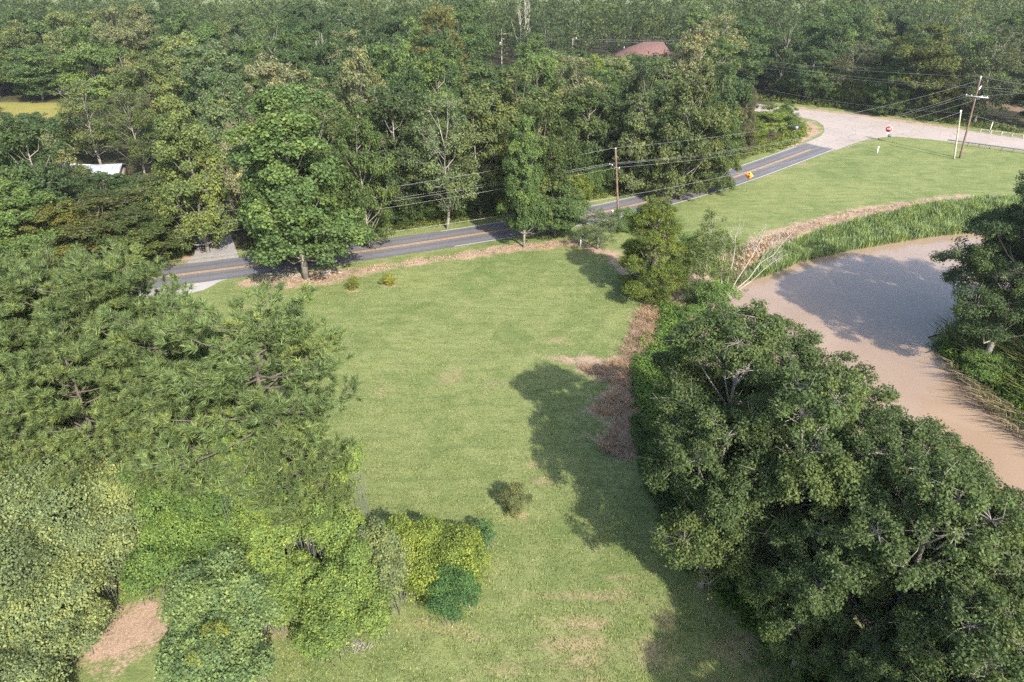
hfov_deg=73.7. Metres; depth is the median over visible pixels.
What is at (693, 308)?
leafy bush
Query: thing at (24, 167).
woodland tree
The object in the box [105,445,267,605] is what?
vine thicket
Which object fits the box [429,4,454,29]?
woodland tree
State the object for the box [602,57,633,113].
sweetgum tree
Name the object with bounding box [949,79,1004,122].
roadside shrub
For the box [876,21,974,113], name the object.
woodland tree
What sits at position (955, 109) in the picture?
roadside shrub
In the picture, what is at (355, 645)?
brush pile
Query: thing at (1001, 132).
guardrail
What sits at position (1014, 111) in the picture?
water
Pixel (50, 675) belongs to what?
bush
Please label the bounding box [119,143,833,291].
road
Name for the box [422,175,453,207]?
roadside shrub
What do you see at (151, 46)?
woodland tree
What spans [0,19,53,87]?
woodland tree
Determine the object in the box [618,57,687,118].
airy tree
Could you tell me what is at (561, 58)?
woodland tree
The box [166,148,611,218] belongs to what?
power line
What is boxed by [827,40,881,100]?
airy tree
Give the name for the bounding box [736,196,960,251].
dead stalks
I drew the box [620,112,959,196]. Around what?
power line
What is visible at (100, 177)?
woodland tree
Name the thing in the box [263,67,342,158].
woodland tree
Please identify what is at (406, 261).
wood chips
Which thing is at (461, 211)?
roadside shrub
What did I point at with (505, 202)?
roadside shrub
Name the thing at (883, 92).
sweetgum tree
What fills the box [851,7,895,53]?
airy tree
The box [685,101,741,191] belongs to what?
sweetgum tree
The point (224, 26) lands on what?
woodland tree
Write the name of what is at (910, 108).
roadside shrub
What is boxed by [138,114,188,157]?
woodland tree
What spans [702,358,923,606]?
water oak
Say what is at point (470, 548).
vine mound
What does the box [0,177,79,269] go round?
sweetgum tree
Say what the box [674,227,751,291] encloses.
weeds
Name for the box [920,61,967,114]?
woodland tree
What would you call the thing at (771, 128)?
power line
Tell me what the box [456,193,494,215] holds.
roadside shrub
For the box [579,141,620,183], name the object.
roadside shrub
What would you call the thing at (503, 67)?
woodland tree
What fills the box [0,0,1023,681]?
ground
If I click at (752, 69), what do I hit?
woodland tree
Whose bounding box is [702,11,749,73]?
airy tree
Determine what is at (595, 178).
roadside shrub
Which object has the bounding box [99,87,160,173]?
airy tree
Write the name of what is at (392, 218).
roadside shrub
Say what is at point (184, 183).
sweetgum tree
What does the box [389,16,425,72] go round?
woodland tree
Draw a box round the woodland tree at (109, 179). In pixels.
[93,172,113,189]
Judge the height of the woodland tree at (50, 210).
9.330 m
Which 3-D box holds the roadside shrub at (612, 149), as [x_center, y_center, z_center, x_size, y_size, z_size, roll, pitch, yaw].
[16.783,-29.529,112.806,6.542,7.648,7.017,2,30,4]
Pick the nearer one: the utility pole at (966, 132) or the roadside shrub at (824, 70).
the utility pole at (966, 132)
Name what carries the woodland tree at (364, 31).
on the ground at (864, 174)
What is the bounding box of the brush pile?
[347,638,372,652]
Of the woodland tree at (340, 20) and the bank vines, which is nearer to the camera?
the bank vines
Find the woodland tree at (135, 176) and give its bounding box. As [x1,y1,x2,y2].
[132,171,142,180]
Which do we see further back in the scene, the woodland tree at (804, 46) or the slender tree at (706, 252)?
the woodland tree at (804, 46)
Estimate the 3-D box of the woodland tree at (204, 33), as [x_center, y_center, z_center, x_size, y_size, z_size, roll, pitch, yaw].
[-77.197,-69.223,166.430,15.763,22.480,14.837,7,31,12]
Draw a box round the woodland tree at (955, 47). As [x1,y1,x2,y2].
[932,40,967,59]
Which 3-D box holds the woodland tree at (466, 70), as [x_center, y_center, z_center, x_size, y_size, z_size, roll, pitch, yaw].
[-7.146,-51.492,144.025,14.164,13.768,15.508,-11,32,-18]
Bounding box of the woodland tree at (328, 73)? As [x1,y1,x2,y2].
[310,65,352,121]
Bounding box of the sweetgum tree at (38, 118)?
[17,113,72,159]
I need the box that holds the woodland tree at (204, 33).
[162,6,224,69]
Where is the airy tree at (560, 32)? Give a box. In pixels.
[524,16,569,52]
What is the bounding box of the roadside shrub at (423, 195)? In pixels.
[402,170,426,208]
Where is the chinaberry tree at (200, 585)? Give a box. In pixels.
[150,538,291,681]
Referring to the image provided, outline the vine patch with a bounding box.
[179,619,231,680]
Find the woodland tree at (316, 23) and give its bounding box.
[288,0,328,44]
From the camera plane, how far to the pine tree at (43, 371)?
37.23 m
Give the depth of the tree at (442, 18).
148.82 m
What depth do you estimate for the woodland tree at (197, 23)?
193.92 m
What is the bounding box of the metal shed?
[85,163,128,188]
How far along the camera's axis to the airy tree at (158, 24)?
187.91 m
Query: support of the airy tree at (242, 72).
on the ground at (864, 174)
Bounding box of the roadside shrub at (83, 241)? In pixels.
[72,229,101,259]
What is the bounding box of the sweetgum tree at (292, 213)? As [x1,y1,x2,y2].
[220,83,378,278]
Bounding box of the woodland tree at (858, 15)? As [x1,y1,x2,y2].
[843,2,876,63]
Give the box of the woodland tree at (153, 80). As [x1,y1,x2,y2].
[104,48,190,139]
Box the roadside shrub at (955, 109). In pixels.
[946,99,976,121]
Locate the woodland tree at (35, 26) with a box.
[0,8,58,61]
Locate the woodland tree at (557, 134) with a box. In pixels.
[503,101,582,232]
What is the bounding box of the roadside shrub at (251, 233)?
[242,229,258,238]
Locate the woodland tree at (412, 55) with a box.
[397,51,426,75]
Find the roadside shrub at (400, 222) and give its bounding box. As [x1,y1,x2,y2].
[386,205,421,229]
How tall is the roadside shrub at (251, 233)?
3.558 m
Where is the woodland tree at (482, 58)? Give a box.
[452,20,493,76]
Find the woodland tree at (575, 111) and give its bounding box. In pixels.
[547,84,618,164]
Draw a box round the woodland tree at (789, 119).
[774,103,803,129]
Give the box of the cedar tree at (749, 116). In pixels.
[736,84,758,153]
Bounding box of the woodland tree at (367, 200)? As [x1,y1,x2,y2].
[325,100,399,246]
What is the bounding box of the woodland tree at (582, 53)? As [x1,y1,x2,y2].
[564,49,592,64]
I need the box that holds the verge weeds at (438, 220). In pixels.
[243,143,773,248]
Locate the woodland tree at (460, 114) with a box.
[445,104,488,166]
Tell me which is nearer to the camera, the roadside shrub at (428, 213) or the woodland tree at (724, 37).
the roadside shrub at (428, 213)
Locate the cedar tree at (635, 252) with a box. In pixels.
[616,194,692,306]
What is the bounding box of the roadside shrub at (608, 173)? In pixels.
[593,167,613,192]
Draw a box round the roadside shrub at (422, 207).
[395,188,432,221]
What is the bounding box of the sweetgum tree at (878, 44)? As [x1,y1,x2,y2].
[850,37,898,74]
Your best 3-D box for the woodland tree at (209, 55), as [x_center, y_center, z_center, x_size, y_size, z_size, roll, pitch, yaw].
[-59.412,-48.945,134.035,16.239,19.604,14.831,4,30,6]
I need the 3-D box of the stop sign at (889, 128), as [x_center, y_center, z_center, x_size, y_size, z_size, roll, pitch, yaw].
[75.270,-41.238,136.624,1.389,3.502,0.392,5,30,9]
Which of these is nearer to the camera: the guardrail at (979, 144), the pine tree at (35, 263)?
the pine tree at (35, 263)
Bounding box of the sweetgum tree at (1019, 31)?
[992,22,1023,96]
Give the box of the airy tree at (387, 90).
[342,81,423,171]
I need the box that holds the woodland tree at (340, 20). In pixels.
[327,6,358,37]
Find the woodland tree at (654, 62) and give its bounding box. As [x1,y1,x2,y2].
[627,56,671,111]
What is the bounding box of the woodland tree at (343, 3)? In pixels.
[326,0,372,40]
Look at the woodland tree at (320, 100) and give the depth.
96.77 m
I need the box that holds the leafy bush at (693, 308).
[676,303,708,323]
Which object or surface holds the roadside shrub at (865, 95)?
on the ground at (864, 174)
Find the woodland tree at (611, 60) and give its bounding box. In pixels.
[600,54,634,80]
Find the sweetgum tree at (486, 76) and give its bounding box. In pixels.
[460,66,499,96]
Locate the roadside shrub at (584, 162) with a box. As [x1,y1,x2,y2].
[552,146,592,175]
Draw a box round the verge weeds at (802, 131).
[749,117,811,153]
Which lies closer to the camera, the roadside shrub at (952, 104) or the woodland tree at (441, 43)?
the woodland tree at (441, 43)
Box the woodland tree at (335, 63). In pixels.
[307,42,362,79]
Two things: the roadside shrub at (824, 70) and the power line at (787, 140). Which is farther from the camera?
the roadside shrub at (824, 70)
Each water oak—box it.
[638,390,812,599]
[640,298,820,520]
[694,315,831,467]
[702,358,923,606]
[733,503,891,681]
[771,349,913,547]
[800,405,1002,618]
[814,441,1023,680]
[826,626,949,681]
[848,582,1023,681]
[869,478,1023,647]
[922,570,1023,681]
[928,182,1023,367]
[977,169,1023,322]
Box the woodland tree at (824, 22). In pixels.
[794,3,858,69]
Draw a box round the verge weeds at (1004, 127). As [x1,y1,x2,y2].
[757,93,1023,132]
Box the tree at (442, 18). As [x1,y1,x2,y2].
[408,2,469,73]
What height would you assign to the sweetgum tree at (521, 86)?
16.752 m
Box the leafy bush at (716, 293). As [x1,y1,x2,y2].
[693,278,743,317]
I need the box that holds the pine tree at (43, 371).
[0,304,156,528]
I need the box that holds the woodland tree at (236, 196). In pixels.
[216,119,248,225]
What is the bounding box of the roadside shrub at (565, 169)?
[544,160,580,192]
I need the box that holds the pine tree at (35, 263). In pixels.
[0,236,138,400]
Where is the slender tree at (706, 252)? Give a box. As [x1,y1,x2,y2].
[681,207,738,294]
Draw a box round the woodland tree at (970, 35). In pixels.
[950,25,986,55]
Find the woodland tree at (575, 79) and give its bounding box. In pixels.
[547,57,610,141]
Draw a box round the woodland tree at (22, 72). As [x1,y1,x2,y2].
[0,44,67,100]
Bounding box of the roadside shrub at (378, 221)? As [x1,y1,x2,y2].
[363,206,387,233]
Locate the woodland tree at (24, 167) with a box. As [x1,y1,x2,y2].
[0,113,97,219]
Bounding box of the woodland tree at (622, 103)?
[607,61,678,163]
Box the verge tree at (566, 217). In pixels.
[535,182,590,237]
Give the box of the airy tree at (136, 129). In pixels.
[118,121,145,139]
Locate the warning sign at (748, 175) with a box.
[745,172,752,190]
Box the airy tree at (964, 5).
[941,0,985,34]
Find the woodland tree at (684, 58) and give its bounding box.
[666,20,725,109]
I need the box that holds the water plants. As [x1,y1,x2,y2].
[922,337,982,373]
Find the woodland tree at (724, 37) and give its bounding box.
[668,28,736,76]
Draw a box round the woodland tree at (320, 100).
[275,79,349,170]
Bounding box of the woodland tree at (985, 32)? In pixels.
[953,30,993,57]
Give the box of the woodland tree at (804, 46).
[770,29,810,77]
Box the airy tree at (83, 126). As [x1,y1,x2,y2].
[55,114,97,155]
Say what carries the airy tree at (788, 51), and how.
on the ground at (864, 174)
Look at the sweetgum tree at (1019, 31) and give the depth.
173.57 m
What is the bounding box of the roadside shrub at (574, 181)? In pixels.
[553,173,594,199]
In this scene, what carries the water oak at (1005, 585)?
on the ground at (864, 174)
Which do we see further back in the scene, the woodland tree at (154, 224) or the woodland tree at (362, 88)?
the woodland tree at (362, 88)
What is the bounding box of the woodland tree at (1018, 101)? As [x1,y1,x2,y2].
[1004,67,1023,115]
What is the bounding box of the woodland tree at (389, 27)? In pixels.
[368,6,419,73]
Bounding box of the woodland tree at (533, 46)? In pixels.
[512,33,545,71]
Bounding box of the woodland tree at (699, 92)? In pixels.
[645,59,733,199]
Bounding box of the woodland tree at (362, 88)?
[356,80,386,148]
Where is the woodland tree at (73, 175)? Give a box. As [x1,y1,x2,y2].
[68,170,92,189]
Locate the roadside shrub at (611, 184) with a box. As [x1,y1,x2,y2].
[592,160,625,189]
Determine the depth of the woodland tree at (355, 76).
104.85 m
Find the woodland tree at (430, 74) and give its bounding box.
[413,48,461,164]
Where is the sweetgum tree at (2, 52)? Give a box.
[0,38,18,91]
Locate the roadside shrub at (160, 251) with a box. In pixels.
[139,227,175,257]
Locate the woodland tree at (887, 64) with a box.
[875,54,915,71]
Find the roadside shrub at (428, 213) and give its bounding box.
[414,199,441,218]
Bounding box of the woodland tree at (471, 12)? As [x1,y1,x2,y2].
[453,0,499,58]
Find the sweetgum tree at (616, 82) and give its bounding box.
[584,67,621,126]
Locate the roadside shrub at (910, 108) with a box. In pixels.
[893,95,926,113]
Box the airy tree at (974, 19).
[934,12,990,72]
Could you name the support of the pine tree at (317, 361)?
on the ground at (864, 174)
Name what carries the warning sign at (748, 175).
on the ground at (864, 174)
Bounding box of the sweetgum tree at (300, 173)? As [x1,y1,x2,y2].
[235,153,331,262]
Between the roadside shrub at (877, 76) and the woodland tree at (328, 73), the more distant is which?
the roadside shrub at (877, 76)
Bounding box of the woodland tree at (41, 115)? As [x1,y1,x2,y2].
[16,111,63,140]
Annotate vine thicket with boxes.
[0,424,160,681]
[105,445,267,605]
[206,414,373,635]
[287,530,394,666]
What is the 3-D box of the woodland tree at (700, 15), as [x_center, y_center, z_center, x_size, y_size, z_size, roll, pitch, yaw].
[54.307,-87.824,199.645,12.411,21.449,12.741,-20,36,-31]
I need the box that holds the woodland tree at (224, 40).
[207,31,236,57]
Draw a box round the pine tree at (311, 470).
[235,397,362,577]
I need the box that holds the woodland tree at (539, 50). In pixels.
[522,48,566,80]
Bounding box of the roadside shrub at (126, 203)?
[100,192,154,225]
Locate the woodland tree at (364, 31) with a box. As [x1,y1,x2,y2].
[341,24,391,100]
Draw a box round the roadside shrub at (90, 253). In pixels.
[85,235,129,263]
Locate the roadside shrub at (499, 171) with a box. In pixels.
[478,158,510,202]
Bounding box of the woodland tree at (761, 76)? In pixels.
[754,28,797,86]
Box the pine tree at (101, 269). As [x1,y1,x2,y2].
[0,251,170,447]
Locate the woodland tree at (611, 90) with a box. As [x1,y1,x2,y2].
[554,69,621,142]
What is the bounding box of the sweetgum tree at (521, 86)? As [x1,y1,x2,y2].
[487,71,551,155]
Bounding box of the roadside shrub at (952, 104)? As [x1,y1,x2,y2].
[935,84,965,116]
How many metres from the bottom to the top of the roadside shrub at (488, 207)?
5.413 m
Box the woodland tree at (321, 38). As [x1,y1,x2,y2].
[317,30,331,42]
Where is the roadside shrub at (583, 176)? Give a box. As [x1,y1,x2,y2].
[572,172,595,199]
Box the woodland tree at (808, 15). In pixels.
[782,12,816,49]
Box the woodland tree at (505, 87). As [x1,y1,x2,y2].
[466,66,566,178]
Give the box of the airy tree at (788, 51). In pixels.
[763,12,808,94]
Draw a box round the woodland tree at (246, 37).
[227,29,269,73]
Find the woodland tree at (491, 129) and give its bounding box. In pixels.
[439,83,512,215]
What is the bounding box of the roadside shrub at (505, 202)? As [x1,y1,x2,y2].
[486,186,515,210]
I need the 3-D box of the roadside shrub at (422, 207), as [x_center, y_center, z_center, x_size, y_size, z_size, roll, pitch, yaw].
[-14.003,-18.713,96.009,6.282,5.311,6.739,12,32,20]
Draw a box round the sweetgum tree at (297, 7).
[268,3,318,34]
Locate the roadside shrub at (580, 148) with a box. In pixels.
[564,136,605,186]
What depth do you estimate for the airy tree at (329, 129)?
91.46 m
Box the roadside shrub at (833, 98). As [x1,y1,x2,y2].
[819,86,847,102]
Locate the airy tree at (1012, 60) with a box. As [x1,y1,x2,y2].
[944,21,1023,124]
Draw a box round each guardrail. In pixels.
[948,139,1023,150]
[980,129,1023,138]
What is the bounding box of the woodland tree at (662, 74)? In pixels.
[640,57,693,125]
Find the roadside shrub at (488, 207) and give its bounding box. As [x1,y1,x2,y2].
[473,183,502,213]
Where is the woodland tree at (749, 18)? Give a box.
[736,11,765,58]
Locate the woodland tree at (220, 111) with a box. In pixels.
[194,81,259,191]
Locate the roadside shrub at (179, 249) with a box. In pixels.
[147,226,191,259]
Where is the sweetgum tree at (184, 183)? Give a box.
[151,94,240,253]
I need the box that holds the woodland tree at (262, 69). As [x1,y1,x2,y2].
[238,51,294,134]
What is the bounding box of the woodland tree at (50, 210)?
[1,198,92,268]
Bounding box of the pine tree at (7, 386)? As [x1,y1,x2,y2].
[0,298,82,539]
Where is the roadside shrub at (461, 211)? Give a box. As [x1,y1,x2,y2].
[450,196,473,217]
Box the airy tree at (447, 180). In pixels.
[401,91,486,228]
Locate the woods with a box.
[0,0,1023,59]
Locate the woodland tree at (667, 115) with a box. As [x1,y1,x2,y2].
[630,106,704,197]
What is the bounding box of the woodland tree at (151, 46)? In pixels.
[140,24,192,84]
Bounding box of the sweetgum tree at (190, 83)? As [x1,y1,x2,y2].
[181,58,208,123]
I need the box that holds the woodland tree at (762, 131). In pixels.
[744,117,769,146]
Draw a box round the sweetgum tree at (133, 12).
[119,3,163,86]
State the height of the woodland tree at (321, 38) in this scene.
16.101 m
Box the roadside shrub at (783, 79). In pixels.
[778,67,801,98]
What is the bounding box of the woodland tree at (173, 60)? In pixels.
[152,29,207,100]
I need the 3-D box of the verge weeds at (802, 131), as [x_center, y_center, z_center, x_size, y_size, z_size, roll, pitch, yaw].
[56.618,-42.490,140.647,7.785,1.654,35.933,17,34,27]
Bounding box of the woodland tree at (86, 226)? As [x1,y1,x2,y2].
[32,188,155,259]
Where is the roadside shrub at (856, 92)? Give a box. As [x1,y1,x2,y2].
[839,75,874,106]
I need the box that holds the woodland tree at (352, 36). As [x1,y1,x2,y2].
[320,28,387,76]
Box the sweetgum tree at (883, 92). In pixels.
[865,60,913,114]
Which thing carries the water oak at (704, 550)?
on the ground at (864, 174)
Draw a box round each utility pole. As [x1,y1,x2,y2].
[497,30,502,64]
[609,148,619,219]
[953,110,961,158]
[959,76,987,157]
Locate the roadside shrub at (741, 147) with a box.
[738,141,746,159]
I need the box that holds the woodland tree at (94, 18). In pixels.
[76,10,128,67]
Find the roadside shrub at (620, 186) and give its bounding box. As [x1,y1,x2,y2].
[606,168,635,189]
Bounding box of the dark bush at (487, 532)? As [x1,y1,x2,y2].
[464,518,496,551]
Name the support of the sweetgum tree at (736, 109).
on the ground at (864, 174)
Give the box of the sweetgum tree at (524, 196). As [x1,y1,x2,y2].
[497,115,553,246]
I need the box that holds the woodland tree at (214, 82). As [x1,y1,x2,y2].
[193,72,251,141]
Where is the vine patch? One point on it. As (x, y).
(218, 625)
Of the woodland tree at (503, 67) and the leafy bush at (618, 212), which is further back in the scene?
the woodland tree at (503, 67)
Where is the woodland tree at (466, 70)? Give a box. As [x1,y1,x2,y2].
[451,63,497,96]
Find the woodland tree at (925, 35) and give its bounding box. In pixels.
[890,31,943,74]
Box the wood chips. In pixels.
[243,241,567,284]
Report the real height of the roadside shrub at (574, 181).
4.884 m
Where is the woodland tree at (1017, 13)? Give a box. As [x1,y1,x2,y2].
[989,8,1023,49]
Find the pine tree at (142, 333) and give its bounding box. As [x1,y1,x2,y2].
[68,281,256,532]
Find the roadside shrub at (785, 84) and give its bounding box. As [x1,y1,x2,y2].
[768,75,801,99]
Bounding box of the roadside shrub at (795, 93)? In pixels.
[787,75,829,101]
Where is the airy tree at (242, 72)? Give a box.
[191,58,261,116]
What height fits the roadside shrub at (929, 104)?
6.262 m
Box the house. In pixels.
[614,41,671,56]
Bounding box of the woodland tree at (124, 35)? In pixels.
[89,6,149,100]
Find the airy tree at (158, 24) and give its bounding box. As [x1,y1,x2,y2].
[114,12,165,58]
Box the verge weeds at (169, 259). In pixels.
[60,251,185,268]
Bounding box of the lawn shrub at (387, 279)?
[379,273,396,285]
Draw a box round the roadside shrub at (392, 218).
[368,204,397,227]
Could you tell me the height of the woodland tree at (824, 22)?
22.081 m
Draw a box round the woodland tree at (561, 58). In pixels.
[547,52,589,85]
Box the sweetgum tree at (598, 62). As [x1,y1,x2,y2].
[583,54,613,128]
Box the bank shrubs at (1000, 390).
[933,311,1023,429]
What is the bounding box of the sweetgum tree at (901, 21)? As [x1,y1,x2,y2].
[876,2,915,65]
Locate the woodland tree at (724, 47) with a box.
[695,36,741,88]
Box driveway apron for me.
[128,279,225,298]
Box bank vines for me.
[624,299,697,417]
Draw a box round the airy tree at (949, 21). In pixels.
[915,5,960,38]
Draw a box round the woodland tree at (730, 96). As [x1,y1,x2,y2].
[690,61,754,169]
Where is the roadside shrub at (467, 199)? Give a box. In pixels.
[441,184,487,212]
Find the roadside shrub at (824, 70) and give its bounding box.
[802,65,831,101]
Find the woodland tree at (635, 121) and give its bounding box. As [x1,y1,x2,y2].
[607,90,664,192]
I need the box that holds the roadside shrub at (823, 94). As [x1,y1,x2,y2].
[801,82,842,102]
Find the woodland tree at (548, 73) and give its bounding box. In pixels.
[513,55,567,130]
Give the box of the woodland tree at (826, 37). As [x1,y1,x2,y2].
[810,16,860,73]
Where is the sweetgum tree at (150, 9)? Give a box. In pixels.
[141,5,168,33]
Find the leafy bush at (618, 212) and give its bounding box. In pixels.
[608,206,639,232]
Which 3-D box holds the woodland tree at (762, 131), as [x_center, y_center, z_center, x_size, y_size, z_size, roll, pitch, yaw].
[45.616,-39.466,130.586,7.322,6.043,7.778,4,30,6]
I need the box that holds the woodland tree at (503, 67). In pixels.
[494,65,512,79]
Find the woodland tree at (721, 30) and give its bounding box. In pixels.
[712,10,743,38]
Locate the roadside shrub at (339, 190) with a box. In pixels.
[319,181,347,210]
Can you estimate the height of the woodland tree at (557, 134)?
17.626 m
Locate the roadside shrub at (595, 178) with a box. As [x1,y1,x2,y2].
[575,169,606,193]
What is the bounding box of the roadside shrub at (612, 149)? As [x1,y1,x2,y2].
[605,140,627,163]
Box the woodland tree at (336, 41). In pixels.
[323,27,367,48]
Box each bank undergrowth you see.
[627,397,720,536]
[671,532,850,681]
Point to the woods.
(613, 11)
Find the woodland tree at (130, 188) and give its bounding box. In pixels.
[113,172,196,227]
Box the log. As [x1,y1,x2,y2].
[321,269,342,272]
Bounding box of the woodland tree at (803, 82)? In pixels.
[788,45,837,98]
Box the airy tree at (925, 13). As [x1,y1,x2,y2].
[903,4,943,43]
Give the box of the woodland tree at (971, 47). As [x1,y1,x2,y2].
[956,31,1011,90]
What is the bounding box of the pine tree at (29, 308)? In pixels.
[0,252,87,496]
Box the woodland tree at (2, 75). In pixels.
[0,54,10,86]
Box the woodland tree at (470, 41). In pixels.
[427,10,494,81]
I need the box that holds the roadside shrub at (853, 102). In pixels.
[833,83,861,107]
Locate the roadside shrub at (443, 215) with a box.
[428,196,460,218]
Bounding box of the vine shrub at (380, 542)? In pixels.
[347,514,417,617]
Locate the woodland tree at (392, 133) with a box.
[357,85,441,220]
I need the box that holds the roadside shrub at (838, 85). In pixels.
[827,69,854,105]
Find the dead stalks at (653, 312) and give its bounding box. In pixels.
[577,298,665,459]
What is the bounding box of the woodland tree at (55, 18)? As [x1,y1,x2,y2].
[40,5,90,69]
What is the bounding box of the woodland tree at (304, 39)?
[269,23,325,66]
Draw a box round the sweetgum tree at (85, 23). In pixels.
[73,19,123,71]
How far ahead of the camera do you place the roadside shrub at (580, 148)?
108.28 m
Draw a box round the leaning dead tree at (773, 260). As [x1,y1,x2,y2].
[716,221,796,298]
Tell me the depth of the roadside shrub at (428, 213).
96.31 m
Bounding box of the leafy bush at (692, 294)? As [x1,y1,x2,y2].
[680,278,716,304]
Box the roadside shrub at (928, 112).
[914,93,950,118]
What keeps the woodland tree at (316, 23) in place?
on the ground at (864, 174)
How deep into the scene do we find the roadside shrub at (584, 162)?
105.34 m
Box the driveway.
[187,175,238,262]
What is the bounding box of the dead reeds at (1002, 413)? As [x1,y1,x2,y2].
[941,356,1023,438]
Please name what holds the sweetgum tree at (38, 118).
on the ground at (864, 174)
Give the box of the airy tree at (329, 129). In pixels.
[293,103,356,192]
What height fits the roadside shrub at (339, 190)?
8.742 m
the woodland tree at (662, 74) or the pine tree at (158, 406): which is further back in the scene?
the woodland tree at (662, 74)
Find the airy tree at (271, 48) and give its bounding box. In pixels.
[241,14,285,87]
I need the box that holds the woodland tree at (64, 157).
[11,118,92,178]
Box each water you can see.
[686,232,1023,629]
[982,99,1023,117]
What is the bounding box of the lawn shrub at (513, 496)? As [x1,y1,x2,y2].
[496,479,532,517]
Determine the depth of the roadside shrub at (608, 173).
107.00 m
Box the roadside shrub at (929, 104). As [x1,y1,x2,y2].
[924,93,950,117]
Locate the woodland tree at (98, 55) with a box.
[54,26,130,117]
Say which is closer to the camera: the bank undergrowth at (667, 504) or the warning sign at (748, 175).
the bank undergrowth at (667, 504)
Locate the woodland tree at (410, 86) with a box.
[393,66,444,168]
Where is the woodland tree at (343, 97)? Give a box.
[304,77,349,127]
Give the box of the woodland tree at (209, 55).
[171,37,245,127]
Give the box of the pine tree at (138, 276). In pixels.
[43,237,201,402]
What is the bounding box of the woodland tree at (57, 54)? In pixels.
[55,39,117,95]
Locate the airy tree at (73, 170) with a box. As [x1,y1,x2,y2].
[52,163,94,190]
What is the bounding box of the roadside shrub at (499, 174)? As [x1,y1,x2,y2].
[494,158,507,179]
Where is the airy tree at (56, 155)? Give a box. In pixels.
[4,132,74,191]
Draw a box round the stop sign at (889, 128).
[885,126,892,141]
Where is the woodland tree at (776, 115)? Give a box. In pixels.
[756,103,792,136]
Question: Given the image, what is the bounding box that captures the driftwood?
[261,269,301,280]
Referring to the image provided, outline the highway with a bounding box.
[755,104,1023,150]
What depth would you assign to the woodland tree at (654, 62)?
141.06 m
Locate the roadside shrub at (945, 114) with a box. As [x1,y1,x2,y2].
[941,98,977,118]
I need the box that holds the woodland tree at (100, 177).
[69,170,142,204]
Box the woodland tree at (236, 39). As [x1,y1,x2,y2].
[225,6,260,81]
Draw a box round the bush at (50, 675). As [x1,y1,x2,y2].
[28,663,68,681]
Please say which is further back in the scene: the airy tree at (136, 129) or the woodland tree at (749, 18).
the woodland tree at (749, 18)
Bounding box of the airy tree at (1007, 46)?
[987,31,1021,75]
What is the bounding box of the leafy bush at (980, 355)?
[960,347,1020,388]
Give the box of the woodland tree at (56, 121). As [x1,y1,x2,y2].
[54,114,85,142]
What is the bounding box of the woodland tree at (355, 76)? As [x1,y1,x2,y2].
[332,44,388,168]
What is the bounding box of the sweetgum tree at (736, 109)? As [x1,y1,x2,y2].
[688,83,742,121]
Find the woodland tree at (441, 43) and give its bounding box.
[416,26,464,112]
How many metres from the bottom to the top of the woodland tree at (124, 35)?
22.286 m
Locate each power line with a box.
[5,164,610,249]
[90,168,612,248]
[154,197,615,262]
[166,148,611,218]
[617,80,978,147]
[618,102,940,162]
[620,99,956,163]
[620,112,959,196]
[628,102,967,166]
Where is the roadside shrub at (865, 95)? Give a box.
[862,85,878,107]
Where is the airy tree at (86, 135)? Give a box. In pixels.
[47,79,135,163]
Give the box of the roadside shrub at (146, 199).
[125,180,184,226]
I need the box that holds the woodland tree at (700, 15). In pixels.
[673,0,713,50]
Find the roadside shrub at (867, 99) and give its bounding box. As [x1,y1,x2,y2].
[857,95,876,105]
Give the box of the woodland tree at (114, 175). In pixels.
[111,172,131,187]
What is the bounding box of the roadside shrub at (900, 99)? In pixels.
[870,76,916,109]
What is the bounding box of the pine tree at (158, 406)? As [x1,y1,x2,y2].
[103,348,253,539]
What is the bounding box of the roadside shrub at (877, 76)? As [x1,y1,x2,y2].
[849,69,884,105]
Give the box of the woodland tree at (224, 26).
[214,9,264,43]
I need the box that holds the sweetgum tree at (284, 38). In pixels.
[269,32,315,83]
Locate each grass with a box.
[722,230,797,281]
[922,288,1023,407]
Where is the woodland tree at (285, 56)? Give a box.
[259,49,318,88]
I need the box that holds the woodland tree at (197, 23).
[185,19,215,48]
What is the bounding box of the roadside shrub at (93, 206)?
[69,194,108,228]
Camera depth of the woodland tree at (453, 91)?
120.25 m
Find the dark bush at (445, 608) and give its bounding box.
[424,560,483,625]
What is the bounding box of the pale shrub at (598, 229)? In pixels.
[571,208,625,248]
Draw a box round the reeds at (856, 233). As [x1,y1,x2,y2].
[743,191,1023,281]
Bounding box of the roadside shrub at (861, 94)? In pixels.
[846,72,877,105]
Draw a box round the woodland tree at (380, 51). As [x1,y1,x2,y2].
[357,33,424,148]
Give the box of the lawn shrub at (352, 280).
[346,276,359,290]
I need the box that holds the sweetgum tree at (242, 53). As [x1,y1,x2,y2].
[227,40,270,100]
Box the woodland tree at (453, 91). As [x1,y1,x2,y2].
[435,87,464,154]
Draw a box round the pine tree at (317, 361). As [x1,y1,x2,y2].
[132,278,365,552]
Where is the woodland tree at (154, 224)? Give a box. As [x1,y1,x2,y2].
[88,204,181,266]
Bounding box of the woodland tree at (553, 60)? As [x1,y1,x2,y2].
[514,47,567,127]
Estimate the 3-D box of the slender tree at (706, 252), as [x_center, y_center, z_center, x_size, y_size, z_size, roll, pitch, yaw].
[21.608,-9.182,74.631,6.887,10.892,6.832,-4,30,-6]
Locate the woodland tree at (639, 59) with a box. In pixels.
[627,56,646,68]
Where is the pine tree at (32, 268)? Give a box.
[0,255,63,427]
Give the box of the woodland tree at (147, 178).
[135,173,166,187]
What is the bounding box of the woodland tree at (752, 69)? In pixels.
[719,16,774,84]
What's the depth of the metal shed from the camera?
110.49 m
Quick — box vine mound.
[364,511,495,616]
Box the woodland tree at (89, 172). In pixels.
[68,166,93,176]
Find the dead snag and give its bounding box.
[511,0,531,46]

